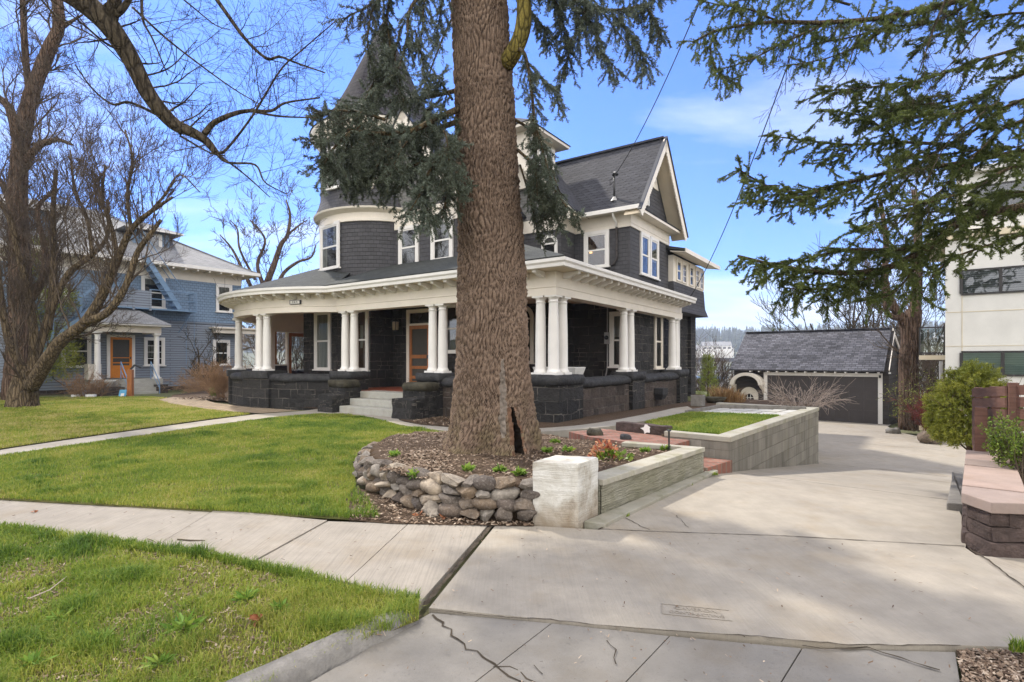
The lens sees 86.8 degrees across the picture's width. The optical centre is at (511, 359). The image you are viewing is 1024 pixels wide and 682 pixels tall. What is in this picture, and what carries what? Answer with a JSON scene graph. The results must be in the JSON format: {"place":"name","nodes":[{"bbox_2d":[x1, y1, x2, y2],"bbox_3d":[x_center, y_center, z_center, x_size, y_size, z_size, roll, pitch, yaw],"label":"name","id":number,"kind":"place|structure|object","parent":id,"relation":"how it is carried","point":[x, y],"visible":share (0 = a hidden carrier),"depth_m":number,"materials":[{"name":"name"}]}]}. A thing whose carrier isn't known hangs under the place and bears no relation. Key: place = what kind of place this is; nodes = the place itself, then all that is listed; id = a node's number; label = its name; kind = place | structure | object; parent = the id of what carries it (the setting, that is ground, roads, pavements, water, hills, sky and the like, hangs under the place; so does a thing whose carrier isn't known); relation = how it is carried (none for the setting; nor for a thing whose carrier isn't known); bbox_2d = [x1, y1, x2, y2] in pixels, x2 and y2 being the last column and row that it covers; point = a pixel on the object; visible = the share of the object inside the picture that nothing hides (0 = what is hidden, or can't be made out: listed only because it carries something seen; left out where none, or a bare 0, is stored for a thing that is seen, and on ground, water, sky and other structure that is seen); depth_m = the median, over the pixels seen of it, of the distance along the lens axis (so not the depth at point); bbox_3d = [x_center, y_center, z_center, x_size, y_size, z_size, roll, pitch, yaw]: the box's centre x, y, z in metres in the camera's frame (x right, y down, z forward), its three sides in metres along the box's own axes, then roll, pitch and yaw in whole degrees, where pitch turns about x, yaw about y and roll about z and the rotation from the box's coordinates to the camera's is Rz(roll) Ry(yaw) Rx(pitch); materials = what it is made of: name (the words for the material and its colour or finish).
{"place":"outdoors","nodes":[
{"label":"outdoors","id":0,"kind":"place"},
{"bbox_2d":[0,396,249,448],"bbox_3d":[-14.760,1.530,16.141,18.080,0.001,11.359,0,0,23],"label":"lawn","id":1,"kind":"structure","parent":0,"point":[101,422],"depth_m":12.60,"materials":[{"name":"plant"}]},
{"bbox_2d":[0,0,120,399],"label":"street tree","id":2,"kind":"object","parent":1,"relation":"on","point":[48,46],"visible":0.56,"depth_m":20.20,"materials":[{"name":"brown plant"}]},
{"bbox_2d":[0,47,293,407],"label":"maple tree","id":3,"kind":"object","parent":1,"relation":"on","point":[29,377],"visible":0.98,"depth_m":17.04,"materials":[{"name":"brown plant"}]},
{"bbox_2d":[0,413,442,519],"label":"lawn","id":4,"kind":"structure","parent":0,"point":[193,509],"depth_m":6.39,"materials":[{"name":"plant"}]},
{"bbox_2d":[161,397,296,412],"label":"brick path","id":5,"kind":"structure","parent":0,"point":[201,403],"depth_m":17.57,"materials":[{"name":"beige stone"}]},
{"bbox_2d":[0,500,487,611],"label":"sidewalk","id":6,"kind":"structure","parent":0,"point":[382,548],"depth_m":4.75,"materials":[{"name":"concrete"}]},
{"bbox_2d":[345,488,533,525],"bbox_3d":[-0.999,1.536,5.451,2.516,0.020,0.964,0,0,29],"label":"dirt patch","id":7,"kind":"object","parent":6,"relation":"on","point":[403,514],"visible":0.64,"depth_m":5.27,"materials":[{"name":"brown soil"}]},
{"bbox_2d":[321,485,379,517],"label":"edge grass","id":8,"kind":"structure","parent":7,"relation":"on","point":[356,496],"depth_m":5.58,"materials":[{"name":"green plant"}]},
{"bbox_2d":[352,491,472,521],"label":"soil crumbs","id":9,"kind":"object","parent":7,"relation":"on","point":[395,507],"visible":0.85,"depth_m":5.46,"materials":[{"name":"brown soil"}]},
{"bbox_2d":[350,516,532,525],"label":"soil crumbs","id":10,"kind":"object","parent":7,"relation":"on","point":[440,519],"visible":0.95,"depth_m":5.12,"materials":[{"name":"brown soil"}]},
{"bbox_2d":[423,526,491,605],"bbox_3d":[-0.372,1.546,4.246,0.049,0.001,1.721,0,0,12],"label":"pavement crack","id":11,"kind":"object","parent":6,"relation":"on","point":[435,591],"visible":0.98,"depth_m":3.99,"materials":[{"name":"grey concrete"}]},
{"bbox_2d":[0,337,964,681],"bbox_3d":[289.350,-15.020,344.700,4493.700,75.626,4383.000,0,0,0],"label":"ground","id":12,"kind":"structure","parent":0,"point":[280,355],"depth_m":14.71,"materials":[{"name":"grey concrete"}]},
{"bbox_2d":[31,234,85,382],"bbox_3d":[-21.625,-1.721,24.321,4.618,8.101,2.003,0,0,0],"label":"evergreen tree","id":13,"kind":"object","parent":12,"relation":"on","point":[59,363],"visible":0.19,"depth_m":24.29,"materials":[{"name":"plant"}]},
{"bbox_2d":[54,365,123,396],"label":"dry shrub","id":14,"kind":"object","parent":12,"relation":"on","point":[80,389],"visible":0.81,"depth_m":23.65,"materials":[{"name":"brown plant"}]},
{"bbox_2d":[0,194,259,395],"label":"blue house","id":15,"kind":"structure","parent":12,"relation":"on","point":[174,300],"depth_m":28.01,"materials":[{"name":"blue wood"}]},
{"bbox_2d":[61,334,90,367],"bbox_3d":[-20.561,-0.425,25.569,0.110,1.610,1.240,0,0,38],"label":"window","id":16,"kind":"structure","parent":15,"relation":"in","point":[86,348],"depth_m":25.78,"materials":[{"name":"white paint"}]},
{"bbox_2d":[110,337,131,377],"bbox_3d":[-19.459,-0.110,26.966,0.095,2.020,0.920,0,0,38],"label":"entrance door","id":17,"kind":"structure","parent":15,"relation":"in","point":[120,348],"depth_m":26.93,"materials":[{"name":"orange paint"}]},
{"bbox_2d":[141,275,166,308],"bbox_3d":[-18.573,-3.495,28.064,0.110,1.670,1.200,0,0,38],"label":"window","id":18,"kind":"structure","parent":15,"relation":"in","point":[146,283],"depth_m":28.12,"materials":[{"name":"white paint"}]},
{"bbox_2d":[143,337,165,365],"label":"window","id":19,"kind":"structure","parent":15,"relation":"in","point":[148,341],"depth_m":28.05,"materials":[{"name":"white paint"}]},
{"bbox_2d":[213,340,230,365],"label":"window","id":20,"kind":"structure","parent":15,"relation":"in","point":[226,356],"depth_m":30.84,"materials":[{"name":"white paint"}]},
{"bbox_2d":[215,284,232,312],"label":"window","id":21,"kind":"structure","parent":15,"relation":"in","point":[219,308],"depth_m":30.77,"materials":[{"name":"white paint"}]},
{"bbox_2d":[0,0,385,239],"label":"overhanging tree","id":22,"kind":"object","parent":12,"relation":"on","point":[104,19],"visible":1,"depth_m":5.87,"materials":[{"name":"brown plant"}]},
{"bbox_2d":[177,324,233,390],"bbox_3d":[-15.923,-0.083,28.360,2.546,3.931,2.617,0,0,0],"label":"bare tree","id":23,"kind":"object","parent":12,"relation":"on","point":[198,356],"visible":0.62,"depth_m":28.44,"materials":[{"name":"brown plant"}]},
{"bbox_2d":[0,525,425,681],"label":"verge turf","id":24,"kind":"structure","parent":12,"relation":"on","point":[219,628],"depth_m":3.18,"materials":[{"name":"plant"}]},
{"bbox_2d":[6,647,58,677],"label":"dandelion","id":25,"kind":"object","parent":24,"relation":"on","point":[29,658],"visible":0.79,"depth_m":2.70,"materials":[{"name":"green plant"}]},
{"bbox_2d":[136,652,178,672],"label":"dandelion","id":26,"kind":"object","parent":24,"relation":"on","point":[163,658],"visible":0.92,"depth_m":2.71,"materials":[{"name":"green plant"}]},
{"bbox_2d":[158,609,205,634],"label":"dandelion","id":27,"kind":"object","parent":24,"relation":"on","point":[180,623],"visible":0.83,"depth_m":3.08,"materials":[{"name":"green plant"}]},
{"bbox_2d":[0,534,417,680],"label":"soil crumbs","id":28,"kind":"object","parent":24,"relation":"on","point":[183,659],"visible":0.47,"depth_m":3.21,"materials":[{"name":"brown soil"}]},
{"bbox_2d":[0,531,420,681],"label":"dry thatch","id":29,"kind":"object","parent":24,"relation":"on","point":[231,630],"visible":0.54,"depth_m":3.27,"materials":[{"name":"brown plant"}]},
{"bbox_2d":[0,518,421,602],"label":"edge grass","id":30,"kind":"structure","parent":24,"relation":"on","point":[252,563],"depth_m":4.20,"materials":[{"name":"green plant"}]},
{"bbox_2d":[171,390,317,408],"bbox_3d":[-11.677,1.522,24.342,6.357,0.001,17.908,0,0,-19],"label":"mulch bed","id":31,"kind":"object","parent":12,"relation":"on","point":[202,394],"visible":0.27,"depth_m":23.05,"materials":[{"name":"brown soil"}]},
{"bbox_2d":[160,360,232,393],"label":"dry shrub","id":32,"kind":"object","parent":31,"relation":"on","point":[193,386],"visible":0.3,"depth_m":26.74,"materials":[{"name":"brown plant"}]},
{"bbox_2d":[180,357,251,398],"bbox_3d":[-11.546,0.682,21.572,2.688,1.746,2.707,0,0,0],"label":"dry shrub","id":33,"kind":"object","parent":31,"relation":"on","point":[217,384],"visible":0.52,"depth_m":21.19,"materials":[{"name":"brown plant"}]},
{"bbox_2d":[214,254,303,369],"bbox_3d":[-14.636,-2.384,34.439,8.436,9.040,7.453,0,0,-37],"label":"bare thicket","id":34,"kind":"object","parent":12,"relation":"on","point":[281,333],"visible":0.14,"depth_m":33.82,"materials":[{"name":"brown plant"}]},
{"bbox_2d":[201,165,318,285],"bbox_3d":[-17.252,-8.095,37.965,8.607,10.662,4.746,0,0,0],"label":"ash tree","id":35,"kind":"object","parent":12,"relation":"on","point":[279,251],"visible":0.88,"depth_m":37.85,"materials":[{"name":"brown plant"}]},
{"bbox_2d":[243,264,303,369],"bbox_3d":[-14.211,-2.123,35.772,7.872,8.524,8.632,0,0,29],"label":"bare thicket","id":36,"kind":"object","parent":12,"relation":"on","point":[301,363],"visible":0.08,"depth_m":35.45,"materials":[{"name":"brown plant"}]},
{"bbox_2d":[225,609,417,681],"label":"kerb","id":37,"kind":"structure","parent":12,"relation":"on","point":[309,665],"depth_m":2.79,"materials":[{"name":"concrete"}]},
{"bbox_2d":[0,406,691,453],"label":"front walk","id":38,"kind":"structure","parent":12,"relation":"on","point":[563,431],"depth_m":11.40,"materials":[{"name":"concrete"}]},
{"bbox_2d":[217,11,719,422],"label":"stone house","id":39,"kind":"structure","parent":12,"relation":"on","point":[366,309],"depth_m":18.35,"materials":[{"name":"grey"}]},
{"bbox_2d":[275,332,303,373],"bbox_3d":[-9.431,-0.110,23.229,0.231,2.120,1.580,0,0,35],"label":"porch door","id":40,"kind":"structure","parent":39,"relation":"in","point":[291,335],"depth_m":23.19,"materials":[{"name":"brown wood"}]},
{"bbox_2d":[312,313,331,370],"bbox_3d":[-6.962,-0.700,19.857,1.050,2.200,0.110,0,0,35],"label":"window","id":41,"kind":"structure","parent":39,"relation":"in","point":[322,321],"depth_m":19.89,"materials":[{"name":"white paint"}]},
{"bbox_2d":[318,220,340,270],"bbox_3d":[-6.484,-4.015,19.200,1.354,1.670,0.245,0,0,35],"label":"window","id":42,"kind":"structure","parent":39,"relation":"in","point":[323,247],"depth_m":19.27,"materials":[{"name":"white paint"}]},
{"bbox_2d":[350,311,369,370],"bbox_3d":[-5.281,-0.700,18.684,1.050,2.200,0.110,0,0,35],"label":"window","id":43,"kind":"structure","parent":39,"relation":"in","point":[363,318],"depth_m":18.58,"materials":[{"name":"white paint"}]},
{"bbox_2d":[398,224,418,263],"bbox_3d":[-3.536,-3.845,18.439,1.050,1.450,0.110,0,0,35],"label":"window","id":44,"kind":"structure","parent":39,"relation":"in","point":[409,252],"depth_m":18.47,"materials":[{"name":"white paint"}]},
{"bbox_2d":[409,325,428,381],"bbox_3d":[-3.155,-0.120,18.408,0.950,2.100,0.095,0,0,35],"label":"front door","id":45,"kind":"structure","parent":39,"relation":"in","point":[418,334],"depth_m":18.47,"materials":[{"name":"orange wood"}]},
{"bbox_2d":[430,216,452,259],"bbox_3d":[-2.289,-3.900,17.571,1.050,1.400,0.110,0,0,35],"label":"window","id":46,"kind":"structure","parent":39,"relation":"in","point":[442,247],"depth_m":17.60,"materials":[{"name":"white paint"}]},
{"bbox_2d":[447,304,456,353],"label":"window","id":47,"kind":"structure","parent":39,"relation":"in","point":[451,310],"depth_m":17.62,"materials":[{"name":"white paint"}]},
{"bbox_2d":[526,306,534,363],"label":"window","id":48,"kind":"structure","parent":39,"relation":"in","point":[530,322],"depth_m":18.99,"materials":[{"name":"white paint"}]},
{"bbox_2d":[584,229,610,267],"bbox_3d":[2.895,-3.785,18.625,1.050,1.290,0.110,0,0,35],"label":"window","id":49,"kind":"structure","parent":39,"relation":"in","point":[596,242],"depth_m":18.62,"materials":[{"name":"white paint"}]},
{"bbox_2d":[607,311,619,367],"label":"window","id":50,"kind":"structure","parent":39,"relation":"in","point":[614,317],"depth_m":18.26,"materials":[{"name":"white paint"}]},
{"bbox_2d":[639,231,651,277],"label":"window","id":51,"kind":"structure","parent":39,"relation":"in","point":[644,238],"depth_m":19.02,"materials":[{"name":"white paint"}]},
{"bbox_2d":[650,236,660,280],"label":"window","id":52,"kind":"structure","parent":39,"relation":"in","point":[654,243],"depth_m":19.81,"materials":[{"name":"white paint"}]},
{"bbox_2d":[653,316,664,369],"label":"window","id":53,"kind":"structure","parent":39,"relation":"in","point":[658,321],"depth_m":19.74,"materials":[{"name":"white paint"}]},
{"bbox_2d":[370,430,670,518],"bbox_3d":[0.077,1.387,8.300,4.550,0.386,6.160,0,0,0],"label":"tree bed","id":54,"kind":"object","parent":12,"relation":"on","point":[374,452],"visible":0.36,"depth_m":6.90,"materials":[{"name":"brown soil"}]},
{"bbox_2d":[379,449,452,478],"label":"wood chips","id":55,"kind":"object","parent":54,"relation":"on","point":[427,459],"visible":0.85,"depth_m":6.39,"materials":[{"name":"brown wood"}]},
{"bbox_2d":[352,441,539,522],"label":"dry stone wall","id":56,"kind":"structure","parent":54,"relation":"on","point":[491,493],"depth_m":5.33,"materials":[{"name":"grey stone"}]},
{"bbox_2d":[277,0,677,455],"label":"spruce tree","id":57,"kind":"object","parent":54,"relation":"on","point":[493,409],"visible":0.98,"depth_m":7.06,"materials":[{"name":"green plant"}]},
{"bbox_2d":[587,438,633,461],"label":"heuchera plant","id":58,"kind":"object","parent":54,"relation":"on","point":[609,448],"visible":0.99,"depth_m":6.73,"materials":[{"name":"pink plant"}]},
{"bbox_2d":[533,455,597,528],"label":"wall pier","id":59,"kind":"structure","parent":12,"relation":"on","point":[565,487],"depth_m":5.08,"materials":[{"name":"stone"}]},
{"bbox_2d":[243,320,943,352],"bbox_3d":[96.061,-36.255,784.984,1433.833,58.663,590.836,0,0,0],"label":"forest","id":60,"kind":"object","parent":12,"relation":"on","point":[734,336],"visible":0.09,"depth_m":830.34,"materials":[{"name":"plant"}]},
{"bbox_2d":[538,401,690,427],"bbox_3d":[5.030,1.476,17.226,3.668,0.548,13.982,0,0,41],"label":"mulch bed","id":61,"kind":"object","parent":12,"relation":"on","point":[606,417],"visible":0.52,"depth_m":12.68,"materials":[{"name":"brown wood"}]},
{"bbox_2d":[311,613,959,681],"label":"driveway apron","id":62,"kind":"object","parent":12,"relation":"on","point":[435,649],"visible":1,"depth_m":2.84,"materials":[{"name":"grey concrete"}]},
{"bbox_2d":[584,469,717,529],"bbox_3d":[1.802,1.583,6.249,0.204,0.135,3.220,0,0,41],"label":"wall footing","id":63,"kind":"object","parent":12,"relation":"on","point":[607,519],"depth_m":5.71,"materials":[{"name":"concrete"}]},
{"bbox_2d":[598,441,704,514],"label":"garden wall","id":64,"kind":"structure","parent":12,"relation":"on","point":[620,485],"depth_m":6.19,"materials":[{"name":"stone"}]},
{"bbox_2d":[619,443,731,473],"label":"brick steps","id":65,"kind":"structure","parent":12,"relation":"on","point":[721,466],"depth_m":7.73,"materials":[{"name":"red brick"}]},
{"bbox_2d":[694,353,717,395],"bbox_3d":[7.614,1.031,20.997,1.230,2.638,1.192,0,0,0],"label":"young conifer","id":66,"kind":"object","parent":12,"relation":"on","point":[708,366],"visible":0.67,"depth_m":20.95,"materials":[{"name":"green plant"}]},
{"bbox_2d":[696,326,733,391],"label":"bare thicket","id":67,"kind":"object","parent":12,"relation":"on","point":[716,361],"visible":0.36,"depth_m":29.74,"materials":[{"name":"brown plant"}]},
{"bbox_2d":[696,343,733,391],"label":"bare thicket","id":68,"kind":"object","parent":12,"relation":"on","point":[728,381],"visible":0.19,"depth_m":30.38,"materials":[{"name":"brown plant"}]},
{"bbox_2d":[700,342,731,357],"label":"distant building","id":69,"kind":"structure","parent":12,"relation":"on","point":[724,346],"depth_m":513.65,"materials":[{"name":"white paint"}]},
{"bbox_2d":[664,402,818,471],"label":"tall garden wall","id":70,"kind":"structure","parent":12,"relation":"on","point":[788,439],"depth_m":9.60,"materials":[{"name":"concrete"}]},
{"bbox_2d":[675,399,813,408],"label":"side yard","id":71,"kind":"structure","parent":12,"relation":"on","point":[753,401],"depth_m":15.10,"materials":[{"name":"grey concrete"}]},
{"bbox_2d":[706,384,743,401],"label":"dry grass clump","id":72,"kind":"object","parent":71,"relation":"on","point":[720,393],"visible":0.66,"depth_m":15.79,"materials":[{"name":"brown plant"}]},
{"bbox_2d":[741,371,855,413],"bbox_3d":[7.623,0.968,14.513,2.484,1.300,2.515,0,0,-31],"label":"dormant shrub","id":73,"kind":"object","parent":71,"relation":"on","point":[816,403],"visible":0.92,"depth_m":14.36,"materials":[{"name":"brown plant"}]},
{"bbox_2d":[730,327,899,425],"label":"garage","id":74,"kind":"structure","parent":12,"relation":"on","point":[829,356],"depth_m":26.31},
{"bbox_2d":[767,375,877,423],"bbox_3d":[14.771,1.840,26.004,4.680,2.120,0.034,0,0,40],"label":"garage door","id":75,"kind":"structure","parent":74,"relation":"in","point":[865,389],"depth_m":25.45,"materials":[{"name":"grey paint"}]},
{"bbox_2d":[750,227,910,330],"bbox_3d":[21.863,-1.855,36.706,12.231,13.962,7.349,0,0,0],"label":"bare tree","id":76,"kind":"object","parent":12,"relation":"on","point":[848,324],"visible":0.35,"depth_m":36.29,"materials":[{"name":"brown plant"}]},
{"bbox_2d":[676,0,1023,325],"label":"fir tree","id":77,"kind":"object","parent":12,"relation":"on","point":[906,111],"visible":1,"depth_m":8.38,"materials":[{"name":"green plant"}]},
{"bbox_2d":[819,225,944,339],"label":"bare tree","id":78,"kind":"object","parent":12,"relation":"on","point":[923,302],"visible":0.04,"depth_m":41.65,"materials":[{"name":"brown plant"}]},
{"bbox_2d":[837,307,944,394],"bbox_3d":[21.293,0.041,27.801,5.881,7.394,7.560,0,0,0],"label":"bare thicket","id":79,"kind":"object","parent":12,"relation":"on","point":[924,367],"visible":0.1,"depth_m":27.00,"materials":[{"name":"brown plant"}]},
{"bbox_2d":[837,162,954,430],"bbox_3d":[15.082,-2.949,20.778,5.699,11.329,4.206,0,0,-40],"label":"cedar tree","id":80,"kind":"object","parent":12,"relation":"on","point":[908,350],"visible":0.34,"depth_m":20.82,"materials":[{"name":"brown plant"}]},
{"bbox_2d":[841,216,950,395],"bbox_3d":[24.861,-1.767,31.456,11.904,13.772,6.760,0,0,28],"label":"bare tree","id":81,"kind":"object","parent":12,"relation":"on","point":[936,339],"visible":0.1,"depth_m":32.14,"materials":[{"name":"brown plant"}]},
{"bbox_2d":[850,289,944,393],"bbox_3d":[23.982,-0.567,30.170,7.708,8.765,9.455,0,0,-16],"label":"bare thicket","id":82,"kind":"object","parent":12,"relation":"on","point":[930,339],"visible":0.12,"depth_m":30.11,"materials":[{"name":"brown plant"}]},
{"bbox_2d":[878,371,936,431],"bbox_3d":[14.997,1.462,19.795,2.555,2.352,2.449,0,0,0],"label":"budding shrub","id":83,"kind":"object","parent":12,"relation":"on","point":[909,399],"visible":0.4,"depth_m":19.95,"materials":[{"name":"brown plant"}]},
{"bbox_2d":[889,385,962,431],"bbox_3d":[14.200,1.688,18.110,2.106,1.695,2.366,0,0,-34],"label":"red twig shrub","id":84,"kind":"object","parent":12,"relation":"on","point":[920,409],"visible":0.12,"depth_m":18.32,"materials":[{"name":"red plant"}]},
{"bbox_2d":[947,471,963,514],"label":"kerb","id":85,"kind":"structure","parent":12,"relation":"on","point":[954,503],"depth_m":6.06,"materials":[{"name":"concrete"}]},
{"bbox_2d":[918,358,1023,449],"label":"thuja shrub","id":86,"kind":"object","parent":12,"relation":"on","point":[945,418],"visible":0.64,"depth_m":9.47,"materials":[{"name":"green plant"}]},
{"bbox_2d":[919,160,1023,443],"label":"apartment block","id":87,"kind":"structure","parent":12,"relation":"on","point":[984,314],"depth_m":17.74,"materials":[{"name":"white paint"}]},
{"bbox_2d":[960,351,1023,375],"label":"strip window","id":88,"kind":"structure","parent":87,"relation":"in","point":[1011,362],"depth_m":17.45,"materials":[{"name":"grey glass"}]},
{"bbox_2d":[960,265,1023,295],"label":"strip window","id":89,"kind":"structure","parent":87,"relation":"in","point":[1007,279],"depth_m":17.62,"materials":[{"name":"grey glass"}]},
{"bbox_2d":[972,179,1023,209],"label":"strip window","id":90,"kind":"structure","parent":87,"relation":"in","point":[1009,183],"depth_m":17.61,"materials":[{"name":"grey glass"}]},
{"bbox_2d":[956,650,1023,681],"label":"dirt patch","id":91,"kind":"object","parent":12,"relation":"on","point":[973,668],"visible":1,"depth_m":2.75,"materials":[{"name":"brown soil"}]},
{"bbox_2d":[956,647,1023,681],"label":"soil crumbs","id":92,"kind":"object","parent":91,"relation":"on","point":[1000,666],"visible":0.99,"depth_m":2.76,"materials":[{"name":"brown soil"}]},
{"bbox_2d":[961,450,1023,557],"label":"block retaining wall","id":93,"kind":"structure","parent":12,"relation":"on","point":[992,496],"depth_m":4.45,"materials":[{"name":"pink concrete"}]},
{"bbox_2d":[972,382,1023,463],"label":"slat fence","id":94,"kind":"object","parent":12,"relation":"on","point":[1013,401],"visible":0.48,"depth_m":6.62,"materials":[{"name":"brown wood"}]},
{"bbox_2d":[976,555,1023,588],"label":"neighbour walk","id":95,"kind":"structure","parent":12,"relation":"on","point":[1012,567],"depth_m":4.08,"materials":[{"name":"concrete"}]},
{"bbox_2d":[0,0,1023,332],"label":"sky","id":96,"kind":"structure","parent":0,"point":[705,134],"materials":[{"name":"blue"}]},
{"bbox_2d":[569,429,689,445],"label":"brick path","id":97,"kind":"structure","parent":0,"point":[613,436],"depth_m":8.60,"materials":[{"name":"red brick"}]},
{"bbox_2d":[616,421,672,435],"bbox_3d":[2.233,1.165,9.180,0.986,0.182,0.248,0,0,44],"label":"edging stone","id":98,"kind":"object","parent":97,"relation":"on","point":[644,428],"visible":0.81,"depth_m":9.10,"materials":[{"name":"brown stone"}]},
{"bbox_2d":[646,411,779,433],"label":"lawn grass","id":99,"kind":"structure","parent":0,"point":[709,422],"depth_m":10.04,"materials":[{"name":"green plant"}]},
{"bbox_2d":[429,420,1023,657],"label":"driveway","id":100,"kind":"structure","parent":0,"point":[709,565],"depth_m":4.08,"materials":[{"name":"concrete"}]},
{"bbox_2d":[426,609,958,645],"bbox_3d":[0.944,1.547,3.104,2.992,0.001,0.088,0,0,8],"label":"pavement crack","id":101,"kind":"object","parent":100,"relation":"on","point":[711,633],"visible":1,"depth_m":3.05,"materials":[{"name":"grey concrete"}]},
{"bbox_2d":[702,408,795,414],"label":"slab path","id":102,"kind":"structure","parent":0,"point":[766,411],"depth_m":12.23,"materials":[{"name":"grey concrete"}]},
{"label":"garden soil","id":103,"kind":"structure","parent":0,"visible":0},
{"bbox_2d":[685,405,805,411],"bbox_3d":[5.167,1.135,12.513,3.088,0.130,0.910,0,0,-13],"label":"bed edging","id":104,"kind":"object","parent":103,"relation":"on","point":[749,407],"visible":0.71,"depth_m":12.61,"materials":[{"name":"concrete"}]},
{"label":"planting bed","id":105,"kind":"structure","parent":0,"visible":0},
{"bbox_2d":[977,409,1023,479],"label":"boxwood bush","id":106,"kind":"object","parent":105,"relation":"on","point":[1008,442],"visible":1,"depth_m":5.60,"materials":[{"name":"green plant"}]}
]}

